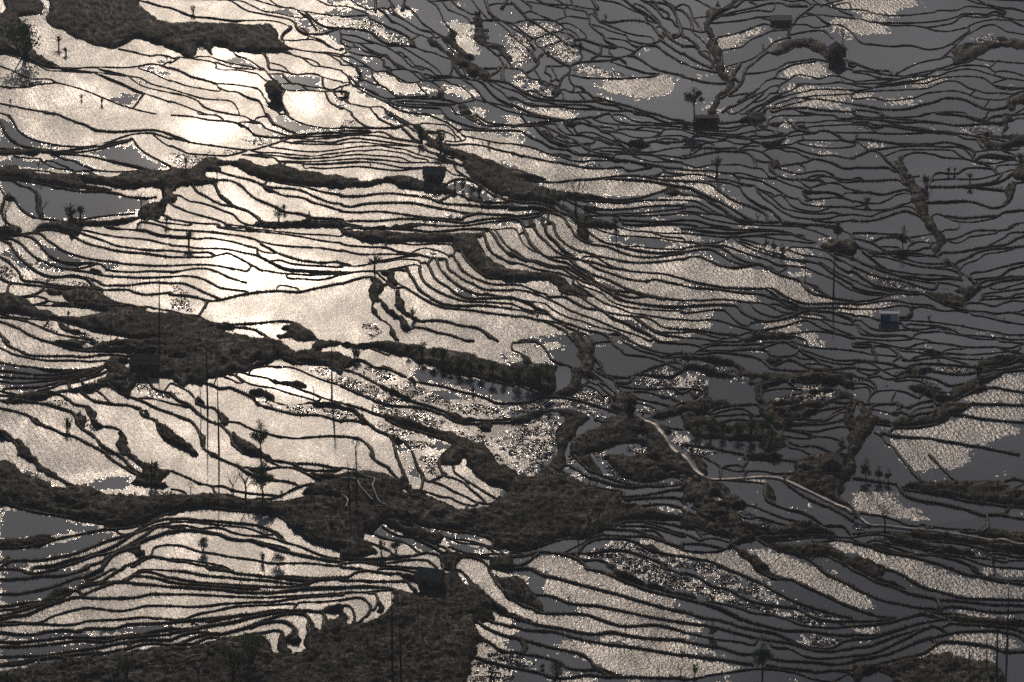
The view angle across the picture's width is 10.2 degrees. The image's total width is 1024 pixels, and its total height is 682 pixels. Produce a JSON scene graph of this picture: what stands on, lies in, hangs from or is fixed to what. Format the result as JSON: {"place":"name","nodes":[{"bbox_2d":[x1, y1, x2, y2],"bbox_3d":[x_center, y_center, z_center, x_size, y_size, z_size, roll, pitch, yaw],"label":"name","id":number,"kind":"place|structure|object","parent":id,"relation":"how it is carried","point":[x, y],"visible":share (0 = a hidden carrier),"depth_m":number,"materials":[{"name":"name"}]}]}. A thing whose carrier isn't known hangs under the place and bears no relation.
{"place":"outdoors","nodes":[
{"label":"outdoors","id":0,"kind":"place"},
{"bbox_2d":[0,0,1023,681],"bbox_3d":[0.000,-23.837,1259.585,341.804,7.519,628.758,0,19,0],"label":"water","id":1,"kind":"structure","parent":0,"point":[342,312],"depth_m":1215.60,"materials":[{"name":"grey liquid"}]},
{"bbox_2d":[0,0,1023,681],"bbox_3d":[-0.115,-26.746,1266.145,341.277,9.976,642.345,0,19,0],"label":"terraced ground","id":2,"kind":"structure","parent":0,"point":[102,36],"depth_m":1167.12,"materials":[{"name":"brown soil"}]},
{"bbox_2d":[0,195,14,222],"bbox_3d":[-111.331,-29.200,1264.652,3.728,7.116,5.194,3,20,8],"label":"bare tree","id":3,"kind":"object","parent":2,"relation":"on","point":[5,210],"visible":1,"depth_m":1264.78,"materials":[{"name":"brown plant"}]},
{"bbox_2d":[0,18,42,58],"bbox_3d":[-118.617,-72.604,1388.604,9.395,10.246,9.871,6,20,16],"label":"bush","id":4,"kind":"object","parent":2,"relation":"on","point":[27,32],"visible":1,"depth_m":1388.03,"materials":[{"name":"green plant"}]},
{"bbox_2d":[34,158,45,172],"bbox_3d":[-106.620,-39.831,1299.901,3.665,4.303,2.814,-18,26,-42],"label":"bare tree","id":5,"kind":"object","parent":2,"relation":"on","point":[40,160],"visible":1,"depth_m":1299.77,"materials":[{"name":"brown plant"}]},
{"bbox_2d":[53,34,62,47],"bbox_3d":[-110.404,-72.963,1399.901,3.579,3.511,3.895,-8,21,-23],"label":"spiky plant","id":6,"kind":"object","parent":2,"relation":"on","point":[58,39],"visible":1,"depth_m":1399.75,"materials":[{"name":"green plant"}]},
{"bbox_2d":[64,417,72,430],"bbox_3d":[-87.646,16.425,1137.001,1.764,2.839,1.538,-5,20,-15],"label":"shrub","id":7,"kind":"object","parent":2,"relation":"on","point":[69,422],"visible":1,"depth_m":1136.62,"materials":[{"name":"green plant"}]},
{"bbox_2d":[65,207,71,217],"bbox_3d":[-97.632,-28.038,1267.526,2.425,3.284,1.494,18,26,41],"label":"shrub","id":8,"kind":"object","parent":2,"relation":"on","point":[69,215],"visible":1,"depth_m":1267.21,"materials":[{"name":"green plant"}]},
{"bbox_2d":[62,202,76,217],"bbox_3d":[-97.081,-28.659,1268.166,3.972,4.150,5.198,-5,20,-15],"label":"spiky plant","id":9,"kind":"object","parent":2,"relation":"on","point":[72,209],"visible":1,"depth_m":1267.93,"materials":[{"name":"green plant"}]},
{"bbox_2d":[76,205,88,218],"bbox_3d":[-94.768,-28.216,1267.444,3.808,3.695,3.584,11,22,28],"label":"spiky plant","id":10,"kind":"object","parent":2,"relation":"on","point":[80,210],"visible":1,"depth_m":1267.13,"materials":[{"name":"green plant"}]},
{"bbox_2d":[114,654,133,675],"bbox_3d":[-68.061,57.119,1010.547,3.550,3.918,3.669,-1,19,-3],"label":"bush","id":11,"kind":"object","parent":2,"relation":"on","point":[123,665],"visible":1,"depth_m":1010.28,"materials":[{"name":"green plant"}]},
{"bbox_2d":[129,354,159,368],"bbox_3d":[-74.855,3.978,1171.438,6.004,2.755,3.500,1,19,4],"label":"field hut","id":12,"kind":"object","parent":2,"relation":"on","point":[143,361],"visible":1,"depth_m":1170.47,"materials":[{"name":"brick"}]},
{"bbox_2d":[146,459,160,476],"bbox_3d":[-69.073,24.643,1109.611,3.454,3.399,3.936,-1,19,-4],"label":"spiky plant","id":13,"kind":"object","parent":2,"relation":"on","point":[151,466],"visible":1,"depth_m":1109.44,"materials":[{"name":"green plant"}]},
{"bbox_2d":[157,279,161,337],"bbox_3d":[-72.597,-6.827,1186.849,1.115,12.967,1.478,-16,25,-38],"label":"slender tree","id":14,"kind":"object","parent":2,"relation":"on","point":[159,311],"visible":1,"depth_m":1187.14,"materials":[{"name":"brown plant"}]},
{"bbox_2d":[158,176,166,197],"bbox_3d":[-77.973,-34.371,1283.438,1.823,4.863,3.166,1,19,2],"label":"shrub","id":15,"kind":"object","parent":2,"relation":"on","point":[162,182],"visible":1,"depth_m":1283.07,"materials":[{"name":"green plant"}]},
{"bbox_2d":[180,229,196,245],"bbox_3d":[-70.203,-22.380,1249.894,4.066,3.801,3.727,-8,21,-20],"label":"spiky plant","id":16,"kind":"object","parent":2,"relation":"on","point":[189,235],"visible":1,"depth_m":1249.90,"materials":[{"name":"green plant"}]},
{"bbox_2d":[197,537,208,550],"bbox_3d":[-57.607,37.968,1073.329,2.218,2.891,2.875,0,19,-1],"label":"bush","id":17,"kind":"object","parent":2,"relation":"on","point":[203,542],"visible":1,"depth_m":1072.89,"materials":[{"name":"green plant"}]},
{"bbox_2d":[204,342,208,413],"bbox_3d":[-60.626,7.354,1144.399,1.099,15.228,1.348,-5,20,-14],"label":"slender tree","id":18,"kind":"object","parent":2,"relation":"on","point":[206,380],"visible":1,"depth_m":1144.52,"materials":[{"name":"brown plant"}]},
{"bbox_2d":[215,383,220,453],"bbox_3d":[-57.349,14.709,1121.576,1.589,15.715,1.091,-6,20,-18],"label":"slender tree","id":19,"kind":"object","parent":2,"relation":"on","point":[218,421],"visible":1,"depth_m":1121.79,"materials":[{"name":"brown plant"}]},
{"bbox_2d":[223,473,240,493],"bbox_3d":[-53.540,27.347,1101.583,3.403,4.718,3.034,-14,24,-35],"label":"bare tree","id":20,"kind":"object","parent":2,"relation":"on","point":[233,481],"visible":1,"depth_m":1101.50,"materials":[{"name":"brown plant"}]},
{"bbox_2d":[220,644,248,675],"bbox_3d":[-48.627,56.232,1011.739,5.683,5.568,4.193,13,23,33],"label":"bush","id":21,"kind":"object","parent":2,"relation":"on","point":[237,657],"visible":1,"depth_m":1011.32,"materials":[{"name":"green plant"}]},
{"bbox_2d":[233,461,255,497],"bbox_3d":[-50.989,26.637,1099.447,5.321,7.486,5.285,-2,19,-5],"label":"bare tree","id":22,"kind":"object","parent":2,"relation":"on","point":[244,477],"visible":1,"depth_m":1099.69,"materials":[{"name":"brown plant"}]},
{"bbox_2d":[233,631,270,662],"bbox_3d":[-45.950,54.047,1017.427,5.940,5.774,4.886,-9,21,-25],"label":"bush","id":23,"kind":"object","parent":2,"relation":"on","point":[251,650],"visible":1,"depth_m":1016.92,"materials":[{"name":"green plant"}]},
{"bbox_2d":[249,419,269,451],"bbox_3d":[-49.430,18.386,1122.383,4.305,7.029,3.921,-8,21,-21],"label":"leafy tree","id":24,"kind":"object","parent":2,"relation":"on","point":[260,436],"visible":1,"depth_m":1121.63,"materials":[{"name":"green plant"}]},
{"bbox_2d":[259,552,264,560],"bbox_3d":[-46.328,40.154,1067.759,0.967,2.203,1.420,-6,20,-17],"label":"shrub","id":25,"kind":"object","parent":2,"relation":"on","point":[262,557],"visible":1,"depth_m":1067.77,"materials":[{"name":"green plant"}]},
{"bbox_2d":[251,457,275,497],"bbox_3d":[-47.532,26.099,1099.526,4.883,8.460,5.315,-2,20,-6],"label":"leafy tree","id":26,"kind":"object","parent":2,"relation":"on","point":[261,479],"visible":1,"depth_m":1098.61,"materials":[{"name":"green plant"}]},
{"bbox_2d":[265,85,283,99],"bbox_3d":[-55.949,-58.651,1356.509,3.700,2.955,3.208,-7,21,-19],"label":"field hut","id":27,"kind":"object","parent":2,"relation":"on","point":[273,92],"visible":1,"depth_m":1355.73,"materials":[{"name":"brick"}]},
{"bbox_2d":[271,550,284,564],"bbox_3d":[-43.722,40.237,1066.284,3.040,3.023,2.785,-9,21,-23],"label":"bush","id":28,"kind":"object","parent":2,"relation":"on","point":[278,556],"visible":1,"depth_m":1066.07,"materials":[{"name":"green plant"}]},
{"bbox_2d":[273,207,283,219],"bbox_3d":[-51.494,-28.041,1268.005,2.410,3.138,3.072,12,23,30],"label":"bush","id":29,"kind":"object","parent":2,"relation":"on","point":[279,211],"visible":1,"depth_m":1267.72,"materials":[{"name":"green plant"}]},
{"bbox_2d":[327,345,333,397],"bbox_3d":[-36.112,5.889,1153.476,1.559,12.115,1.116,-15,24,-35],"label":"slender tree","id":30,"kind":"object","parent":2,"relation":"on","point":[331,368],"visible":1,"depth_m":1153.80,"materials":[{"name":"brown plant"}]},
{"bbox_2d":[345,462,350,501],"bbox_3d":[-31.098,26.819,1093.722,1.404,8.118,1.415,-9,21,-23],"label":"slender tree","id":31,"kind":"object","parent":2,"relation":"on","point":[348,484],"visible":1,"depth_m":1093.83,"materials":[{"name":"brown plant"}]},
{"bbox_2d":[351,345,357,358],"bbox_3d":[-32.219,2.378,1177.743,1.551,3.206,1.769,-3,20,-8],"label":"shrub","id":32,"kind":"object","parent":2,"relation":"on","point":[354,353],"visible":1,"depth_m":1177.81,"materials":[{"name":"green plant"}]},
{"bbox_2d":[348,436,360,454],"bbox_3d":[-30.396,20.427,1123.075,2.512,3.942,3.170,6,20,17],"label":"bare tree","id":33,"kind":"object","parent":2,"relation":"on","point":[356,444],"visible":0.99,"depth_m":1123.06,"materials":[{"name":"brown plant"}]},
{"bbox_2d":[353,451,357,502],"bbox_3d":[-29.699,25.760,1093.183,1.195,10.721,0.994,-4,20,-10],"label":"slender tree","id":34,"kind":"object","parent":2,"relation":"on","point":[356,479],"visible":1,"depth_m":1093.61,"materials":[{"name":"brown plant"}]},
{"bbox_2d":[365,254,381,269],"bbox_3d":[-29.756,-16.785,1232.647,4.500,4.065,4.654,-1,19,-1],"label":"spiky plant","id":35,"kind":"object","parent":2,"relation":"on","point":[375,261],"visible":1,"depth_m":1233.04,"materials":[{"name":"green plant"}]},
{"bbox_2d":[379,538,385,552],"bbox_3d":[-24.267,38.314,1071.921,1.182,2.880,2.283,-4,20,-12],"label":"shrub","id":36,"kind":"object","parent":2,"relation":"on","point":[381,546],"visible":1,"depth_m":1071.84,"materials":[{"name":"green plant"}]},
{"bbox_2d":[389,583,394,676],"bbox_3d":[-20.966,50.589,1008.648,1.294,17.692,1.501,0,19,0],"label":"slender tree","id":37,"kind":"object","parent":2,"relation":"on","point":[392,668],"visible":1,"depth_m":1008.97,"materials":[{"name":"brown plant"}]},
{"bbox_2d":[389,537,402,551],"bbox_3d":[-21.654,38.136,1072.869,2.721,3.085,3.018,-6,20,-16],"label":"bush","id":38,"kind":"object","parent":2,"relation":"on","point":[394,545],"visible":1,"depth_m":1072.75,"materials":[{"name":"green plant"}]},
{"bbox_2d":[409,308,416,315],"bbox_3d":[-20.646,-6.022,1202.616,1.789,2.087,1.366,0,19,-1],"label":"shrub","id":39,"kind":"object","parent":2,"relation":"on","point":[412,310],"visible":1,"depth_m":1202.53,"materials":[{"name":"green plant"}]},
{"bbox_2d":[412,125,429,139],"bbox_3d":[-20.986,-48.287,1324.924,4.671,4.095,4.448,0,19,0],"label":"spiky plant","id":40,"kind":"object","parent":2,"relation":"on","point":[420,130],"visible":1,"depth_m":1324.99,"materials":[{"name":"green plant"}]},
{"bbox_2d":[415,340,427,352],"bbox_3d":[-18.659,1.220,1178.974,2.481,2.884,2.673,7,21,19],"label":"bush","id":41,"kind":"object","parent":2,"relation":"on","point":[421,348],"visible":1,"depth_m":1178.69,"materials":[{"name":"green plant"}]},
{"bbox_2d":[414,566,446,586],"bbox_3d":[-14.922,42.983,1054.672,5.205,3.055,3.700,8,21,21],"label":"field hut","id":42,"kind":"object","parent":2,"relation":"on","point":[426,576],"visible":1,"depth_m":1053.76,"materials":[{"name":"brick"}]},
{"bbox_2d":[428,345,437,357],"bbox_3d":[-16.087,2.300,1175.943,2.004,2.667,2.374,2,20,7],"label":"bush","id":43,"kind":"object","parent":2,"relation":"on","point":[433,349],"visible":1,"depth_m":1175.75,"materials":[{"name":"green plant"}]},
{"bbox_2d":[422,166,446,178],"bbox_3d":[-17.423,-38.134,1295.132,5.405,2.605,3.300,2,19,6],"label":"field hut","id":44,"kind":"object","parent":2,"relation":"on","point":[434,172],"visible":1,"depth_m":1294.25,"materials":[{"name":"brick"}]},
{"bbox_2d":[430,129,445,147],"bbox_3d":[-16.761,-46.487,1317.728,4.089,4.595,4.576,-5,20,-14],"label":"bush","id":45,"kind":"object","parent":2,"relation":"on","point":[439,139],"visible":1,"depth_m":1317.37,"materials":[{"name":"green plant"}]},
{"bbox_2d":[437,346,448,358],"bbox_3d":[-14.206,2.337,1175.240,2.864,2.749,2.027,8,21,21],"label":"bush","id":46,"kind":"object","parent":2,"relation":"on","point":[442,351],"visible":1,"depth_m":1175.14,"materials":[{"name":"green plant"}]},
{"bbox_2d":[454,357,466,371],"bbox_3d":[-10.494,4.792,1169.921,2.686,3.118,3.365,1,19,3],"label":"bush","id":47,"kind":"object","parent":2,"relation":"on","point":[460,362],"visible":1,"depth_m":1169.54,"materials":[{"name":"green plant"}]},
{"bbox_2d":[459,179,465,189],"bbox_3d":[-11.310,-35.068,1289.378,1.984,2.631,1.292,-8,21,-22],"label":"shrub","id":48,"kind":"object","parent":2,"relation":"on","point":[463,181],"visible":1,"depth_m":1289.23,"materials":[{"name":"green plant"}]},
{"bbox_2d":[464,358,475,371],"bbox_3d":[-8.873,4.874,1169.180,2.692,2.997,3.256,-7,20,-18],"label":"bush","id":49,"kind":"object","parent":2,"relation":"on","point":[469,363],"visible":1,"depth_m":1168.67,"materials":[{"name":"green plant"}]},
{"bbox_2d":[467,185,476,194],"bbox_3d":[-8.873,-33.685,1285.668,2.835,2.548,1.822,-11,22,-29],"label":"bush","id":50,"kind":"object","parent":2,"relation":"on","point":[473,189],"visible":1,"depth_m":1285.47,"materials":[{"name":"green plant"}]},
{"bbox_2d":[473,10,482,20],"bbox_3d":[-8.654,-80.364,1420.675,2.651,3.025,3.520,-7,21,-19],"label":"spiky plant","id":51,"kind":"object","parent":2,"relation":"on","point":[477,14],"visible":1,"depth_m":1420.57,"materials":[{"name":"green plant"}]},
{"bbox_2d":[477,362,485,372],"bbox_3d":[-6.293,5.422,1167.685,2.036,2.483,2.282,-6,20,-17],"label":"bush","id":52,"kind":"object","parent":2,"relation":"on","point":[481,366],"visible":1,"depth_m":1167.23,"materials":[{"name":"green plant"}]},
{"bbox_2d":[488,361,496,374],"bbox_3d":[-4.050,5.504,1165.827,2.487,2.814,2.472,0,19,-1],"label":"bush","id":53,"kind":"object","parent":2,"relation":"on","point":[492,366],"visible":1,"depth_m":1165.54,"materials":[{"name":"green plant"}]},
{"bbox_2d":[499,368,509,378],"bbox_3d":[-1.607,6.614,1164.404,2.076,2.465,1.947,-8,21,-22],"label":"bush","id":54,"kind":"object","parent":2,"relation":"on","point":[502,372],"visible":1,"depth_m":1164.08,"materials":[{"name":"green plant"}]},
{"bbox_2d":[0,3,1021,681],"bbox_3d":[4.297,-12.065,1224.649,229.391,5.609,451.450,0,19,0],"label":"mud clods","id":55,"kind":"object","parent":2,"relation":"on","point":[542,465],"visible":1,"depth_m":1141.56,"materials":[{"name":"brown soil"}]},
{"bbox_2d":[512,368,523,384],"bbox_3d":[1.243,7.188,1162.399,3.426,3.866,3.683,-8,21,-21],"label":"bush","id":56,"kind":"object","parent":2,"relation":"on","point":[518,374],"visible":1,"depth_m":1161.90,"materials":[{"name":"green plant"}]},
{"bbox_2d":[520,368,539,388],"bbox_3d":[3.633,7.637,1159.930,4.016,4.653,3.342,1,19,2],"label":"bush","id":57,"kind":"object","parent":2,"relation":"on","point":[531,380],"visible":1,"depth_m":1159.81,"materials":[{"name":"green plant"}]},
{"bbox_2d":[531,365,545,383],"bbox_3d":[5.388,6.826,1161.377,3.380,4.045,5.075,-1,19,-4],"label":"bush","id":58,"kind":"object","parent":2,"relation":"on","point":[539,372],"visible":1,"depth_m":1160.94,"materials":[{"name":"green plant"}]},
{"bbox_2d":[541,365,554,387],"bbox_3d":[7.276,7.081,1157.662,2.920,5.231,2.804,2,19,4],"label":"leafy tree","id":59,"kind":"object","parent":2,"relation":"on","point":[549,378],"visible":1,"depth_m":1157.35,"materials":[{"name":"green plant"}]},
{"bbox_2d":[549,660,565,676],"bbox_3d":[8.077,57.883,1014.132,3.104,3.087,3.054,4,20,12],"label":"bush","id":60,"kind":"object","parent":2,"relation":"on","point":[557,669],"visible":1,"depth_m":1013.77,"materials":[{"name":"green plant"}]},
{"bbox_2d":[557,171,594,213],"bbox_3d":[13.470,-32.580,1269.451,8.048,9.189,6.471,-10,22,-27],"label":"bare tree","id":61,"kind":"object","parent":2,"relation":"on","point":[575,200],"visible":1,"depth_m":1269.27,"materials":[{"name":"brown plant"}]},
{"bbox_2d":[576,203,591,223],"bbox_3d":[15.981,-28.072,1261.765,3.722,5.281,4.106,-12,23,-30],"label":"bare tree","id":62,"kind":"object","parent":2,"relation":"on","point":[585,211],"visible":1,"depth_m":1262.11,"materials":[{"name":"brown plant"}]},
{"bbox_2d":[622,395,637,414],"bbox_3d":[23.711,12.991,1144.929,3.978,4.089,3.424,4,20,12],"label":"reed clump","id":63,"kind":"object","parent":2,"relation":"on","point":[629,407],"visible":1,"depth_m":1144.94,"materials":[{"name":"plant"}]},
{"bbox_2d":[683,87,704,121],"bbox_3d":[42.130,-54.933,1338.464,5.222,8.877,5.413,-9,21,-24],"label":"round crowned tree","id":64,"kind":"object","parent":2,"relation":"on","point":[691,97],"visible":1,"depth_m":1337.24,"materials":[{"name":"green plant"}]},
{"bbox_2d":[693,663,698,673],"bbox_3d":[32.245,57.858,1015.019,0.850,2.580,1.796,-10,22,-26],"label":"shrub","id":65,"kind":"object","parent":2,"relation":"on","point":[694,669],"visible":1,"depth_m":1014.77,"materials":[{"name":"green plant"}]},
{"bbox_2d":[693,418,703,428],"bbox_3d":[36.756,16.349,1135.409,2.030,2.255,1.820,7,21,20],"label":"bush","id":66,"kind":"object","parent":2,"relation":"on","point":[696,423],"visible":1,"depth_m":1135.25,"materials":[{"name":"green plant"}]},
{"bbox_2d":[694,115,718,122],"bbox_3d":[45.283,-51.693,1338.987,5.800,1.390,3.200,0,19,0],"label":"field hut","id":67,"kind":"object","parent":2,"relation":"on","point":[706,117],"visible":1,"depth_m":1338.70,"materials":[{"name":"brown wood"}]},
{"bbox_2d":[705,420,715,433],"bbox_3d":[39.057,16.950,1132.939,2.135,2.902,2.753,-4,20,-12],"label":"bush","id":68,"kind":"object","parent":2,"relation":"on","point":[710,425],"visible":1,"depth_m":1133.09,"materials":[{"name":"green plant"}]},
{"bbox_2d":[708,622,716,634],"bbox_3d":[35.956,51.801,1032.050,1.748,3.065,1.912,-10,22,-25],"label":"leafy tree","id":69,"kind":"object","parent":2,"relation":"on","point":[711,632],"visible":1,"depth_m":1031.65,"materials":[{"name":"green plant"}]},
{"bbox_2d":[710,156,726,176],"bbox_3d":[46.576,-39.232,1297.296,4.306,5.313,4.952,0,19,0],"label":"spiky plant","id":70,"kind":"object","parent":2,"relation":"on","point":[717,163],"visible":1,"depth_m":1297.58,"materials":[{"name":"green plant"}]},
{"bbox_2d":[719,420,725,430],"bbox_3d":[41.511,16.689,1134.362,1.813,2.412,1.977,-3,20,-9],"label":"bush","id":71,"kind":"object","parent":2,"relation":"on","point":[723,425],"visible":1,"depth_m":1134.17,"materials":[{"name":"green plant"}]},
{"bbox_2d":[732,418,745,433],"bbox_3d":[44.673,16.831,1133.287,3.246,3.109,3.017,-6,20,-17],"label":"bush","id":72,"kind":"object","parent":2,"relation":"on","point":[741,426],"visible":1,"depth_m":1132.81,"materials":[{"name":"green plant"}]},
{"bbox_2d":[746,418,756,433],"bbox_3d":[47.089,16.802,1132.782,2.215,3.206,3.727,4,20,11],"label":"bush","id":73,"kind":"object","parent":2,"relation":"on","point":[751,425],"visible":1,"depth_m":1132.30,"materials":[{"name":"green plant"}]},
{"bbox_2d":[758,418,767,431],"bbox_3d":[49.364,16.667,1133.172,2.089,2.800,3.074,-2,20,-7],"label":"bush","id":74,"kind":"object","parent":2,"relation":"on","point":[762,424],"visible":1,"depth_m":1133.02,"materials":[{"name":"green plant"}]},
{"bbox_2d":[751,634,774,672],"bbox_3d":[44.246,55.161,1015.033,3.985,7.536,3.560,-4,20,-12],"label":"leafy tree","id":75,"kind":"object","parent":2,"relation":"on","point":[762,654],"visible":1,"depth_m":1014.42,"materials":[{"name":"green plant"}]},
{"bbox_2d":[763,413,774,423],"bbox_3d":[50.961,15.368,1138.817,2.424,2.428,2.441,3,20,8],"label":"bush","id":76,"kind":"object","parent":2,"relation":"on","point":[769,417],"visible":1,"depth_m":1138.58,"materials":[{"name":"green plant"}]},
{"bbox_2d":[762,428,777,440],"bbox_3d":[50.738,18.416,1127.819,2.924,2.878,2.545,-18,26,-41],"label":"bush","id":77,"kind":"object","parent":2,"relation":"on","point":[772,434],"visible":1,"depth_m":1127.67,"materials":[{"name":"green plant"}]},
{"bbox_2d":[771,240,777,249],"bbox_3d":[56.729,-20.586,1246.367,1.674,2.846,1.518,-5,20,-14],"label":"leafy tree","id":78,"kind":"object","parent":2,"relation":"on","point":[773,247],"visible":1,"depth_m":1246.17,"materials":[{"name":"green plant"}]},
{"bbox_2d":[769,443,781,453],"bbox_3d":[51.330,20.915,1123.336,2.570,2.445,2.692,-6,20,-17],"label":"bush","id":79,"kind":"object","parent":2,"relation":"on","point":[773,447],"visible":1,"depth_m":1122.91,"materials":[{"name":"green plant"}]},
{"bbox_2d":[769,15,792,24],"bbox_3d":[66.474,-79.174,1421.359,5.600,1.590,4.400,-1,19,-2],"label":"field hut","id":80,"kind":"object","parent":2,"relation":"on","point":[781,19],"visible":1,"depth_m":1419.70,"materials":[{"name":"brick"}]},
{"bbox_2d":[803,251,807,279],"bbox_3d":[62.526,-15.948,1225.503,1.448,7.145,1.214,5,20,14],"label":"slender tree","id":81,"kind":"object","parent":2,"relation":"on","point":[805,265],"visible":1,"depth_m":1225.54,"materials":[{"name":"brown plant"}]},
{"bbox_2d":[821,451,842,469],"bbox_3d":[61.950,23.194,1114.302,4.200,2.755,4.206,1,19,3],"label":"field hut","id":82,"kind":"object","parent":2,"relation":"on","point":[832,460],"visible":1,"depth_m":1113.05,"materials":[{"name":"brick"}]},
{"bbox_2d":[832,253,834,296],"bbox_3d":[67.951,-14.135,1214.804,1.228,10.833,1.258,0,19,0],"label":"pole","id":83,"kind":"object","parent":2,"relation":"on","point":[833,276],"visible":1,"depth_m":1214.87,"materials":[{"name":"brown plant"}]},
{"bbox_2d":[827,41,847,57],"bbox_3d":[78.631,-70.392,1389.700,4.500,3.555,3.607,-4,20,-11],"label":"field hut","id":84,"kind":"object","parent":2,"relation":"on","point":[836,49],"visible":1,"depth_m":1388.70,"materials":[{"name":"brick"}]},
{"bbox_2d":[833,220,843,238],"bbox_3d":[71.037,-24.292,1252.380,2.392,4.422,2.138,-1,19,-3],"label":"leafy tree","id":85,"kind":"object","parent":2,"relation":"on","point":[836,231],"visible":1,"depth_m":1252.13,"materials":[{"name":"green plant"}]},
{"bbox_2d":[837,437,846,452],"bbox_3d":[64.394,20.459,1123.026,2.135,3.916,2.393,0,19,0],"label":"leafy tree","id":86,"kind":"object","parent":2,"relation":"on","point":[841,446],"visible":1,"depth_m":1122.58,"materials":[{"name":"green plant"}]},
{"bbox_2d":[837,23,848,38],"bbox_3d":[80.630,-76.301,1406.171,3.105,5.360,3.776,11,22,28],"label":"bare tree","id":87,"kind":"object","parent":2,"relation":"on","point":[843,30],"visible":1,"depth_m":1406.32,"materials":[{"name":"brown plant"}]},
{"bbox_2d":[859,457,871,477],"bbox_3d":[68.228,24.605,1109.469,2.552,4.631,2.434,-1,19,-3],"label":"leafy tree","id":88,"kind":"object","parent":2,"relation":"on","point":[864,469],"visible":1,"depth_m":1109.36,"materials":[{"name":"green plant"}]},
{"bbox_2d":[875,465,882,477],"bbox_3d":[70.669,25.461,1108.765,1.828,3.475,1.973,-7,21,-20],"label":"leafy tree","id":89,"kind":"object","parent":2,"relation":"on","point":[879,473],"visible":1,"depth_m":1108.54,"materials":[{"name":"green plant"}]},
{"bbox_2d":[876,500,895,530],"bbox_3d":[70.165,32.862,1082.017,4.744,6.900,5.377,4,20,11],"label":"bare tree","id":90,"kind":"object","parent":2,"relation":"on","point":[883,511],"visible":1,"depth_m":1082.45,"materials":[{"name":"brown plant"}]},
{"bbox_2d":[884,469,892,480],"bbox_3d":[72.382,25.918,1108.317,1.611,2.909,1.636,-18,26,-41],"label":"leafy tree","id":91,"kind":"object","parent":2,"relation":"on","point":[887,476],"visible":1,"depth_m":1108.16,"materials":[{"name":"green plant"}]},
{"bbox_2d":[879,310,899,321],"bbox_3d":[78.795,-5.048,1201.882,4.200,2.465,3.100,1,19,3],"label":"field hut","id":92,"kind":"object","parent":2,"relation":"on","point":[889,315],"visible":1,"depth_m":1200.78,"materials":[{"name":"white paint"}]},
{"bbox_2d":[884,315,889,320],"bbox_3d":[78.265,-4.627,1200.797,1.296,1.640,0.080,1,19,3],"label":"door","id":93,"kind":"structure","parent":92,"relation":"in","point":[886,317],"depth_m":1200.70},
{"bbox_2d":[896,226,908,247],"bbox_3d":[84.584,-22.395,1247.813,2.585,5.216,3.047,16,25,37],"label":"leafy tree","id":94,"kind":"object","parent":2,"relation":"on","point":[902,238],"visible":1,"depth_m":1247.41,"materials":[{"name":"green plant"}]},
{"bbox_2d":[920,174,931,187],"bbox_3d":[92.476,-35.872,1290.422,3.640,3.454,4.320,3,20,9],"label":"spiky plant","id":95,"kind":"object","parent":2,"relation":"on","point":[926,179],"visible":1,"depth_m":1290.38,"materials":[{"name":"green plant"}]},
{"bbox_2d":[967,641,970,673],"bbox_3d":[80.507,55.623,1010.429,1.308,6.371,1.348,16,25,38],"label":"slender tree","id":96,"kind":"object","parent":2,"relation":"on","point":[969,657],"visible":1,"depth_m":1010.38,"materials":[{"name":"brown plant"}]},
{"bbox_2d":[964,173,973,183],"bbox_3d":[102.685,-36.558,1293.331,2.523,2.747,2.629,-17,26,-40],"label":"spiky plant","id":97,"kind":"object","parent":2,"relation":"on","point":[970,175],"visible":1,"depth_m":1293.21,"materials":[{"name":"green plant"}]},
{"bbox_2d":[971,363,985,375],"bbox_3d":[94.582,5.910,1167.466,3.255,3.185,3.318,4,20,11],"label":"spiky plant","id":98,"kind":"object","parent":2,"relation":"on","point":[978,368],"visible":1,"depth_m":1167.44,"materials":[{"name":"green plant"}]},
{"bbox_2d":[985,639,989,666],"bbox_3d":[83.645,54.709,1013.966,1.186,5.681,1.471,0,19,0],"label":"slender tree","id":99,"kind":"object","parent":2,"relation":"on","point":[986,653],"visible":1,"depth_m":1013.91,"materials":[{"name":"brown plant"}]},
{"bbox_2d":[991,555,995,565],"bbox_3d":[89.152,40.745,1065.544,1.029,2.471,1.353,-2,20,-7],"label":"shrub","id":100,"kind":"object","parent":2,"relation":"on","point":[994,558],"visible":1,"depth_m":1065.29,"materials":[{"name":"green plant"}]},
{"bbox_2d":[994,613,999,676],"bbox_3d":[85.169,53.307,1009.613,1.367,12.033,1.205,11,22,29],"label":"slender tree","id":101,"kind":"object","parent":2,"relation":"on","point":[996,645],"visible":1,"depth_m":1009.83,"materials":[{"name":"brown plant"}]},
{"bbox_2d":[1006,590,1010,649],"bbox_3d":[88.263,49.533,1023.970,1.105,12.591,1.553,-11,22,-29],"label":"slender tree","id":102,"kind":"object","parent":2,"relation":"on","point":[1007,622],"visible":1,"depth_m":1024.14,"materials":[{"name":"brown plant"}]},
{"bbox_2d":[1014,152,1023,161],"bbox_3d":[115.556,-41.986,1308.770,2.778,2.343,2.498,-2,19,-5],"label":"spiky plant","id":103,"kind":"object","parent":2,"relation":"on","point":[1020,156],"visible":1,"depth_m":1308.65,"materials":[{"name":"green plant"}]},
{"bbox_2d":[341,414,1023,546],"bbox_3d":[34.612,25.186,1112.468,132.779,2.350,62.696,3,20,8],"label":"path","id":104,"kind":"structure","parent":0,"point":[685,457],"depth_m":1105.18,"materials":[{"name":"brown soil"}]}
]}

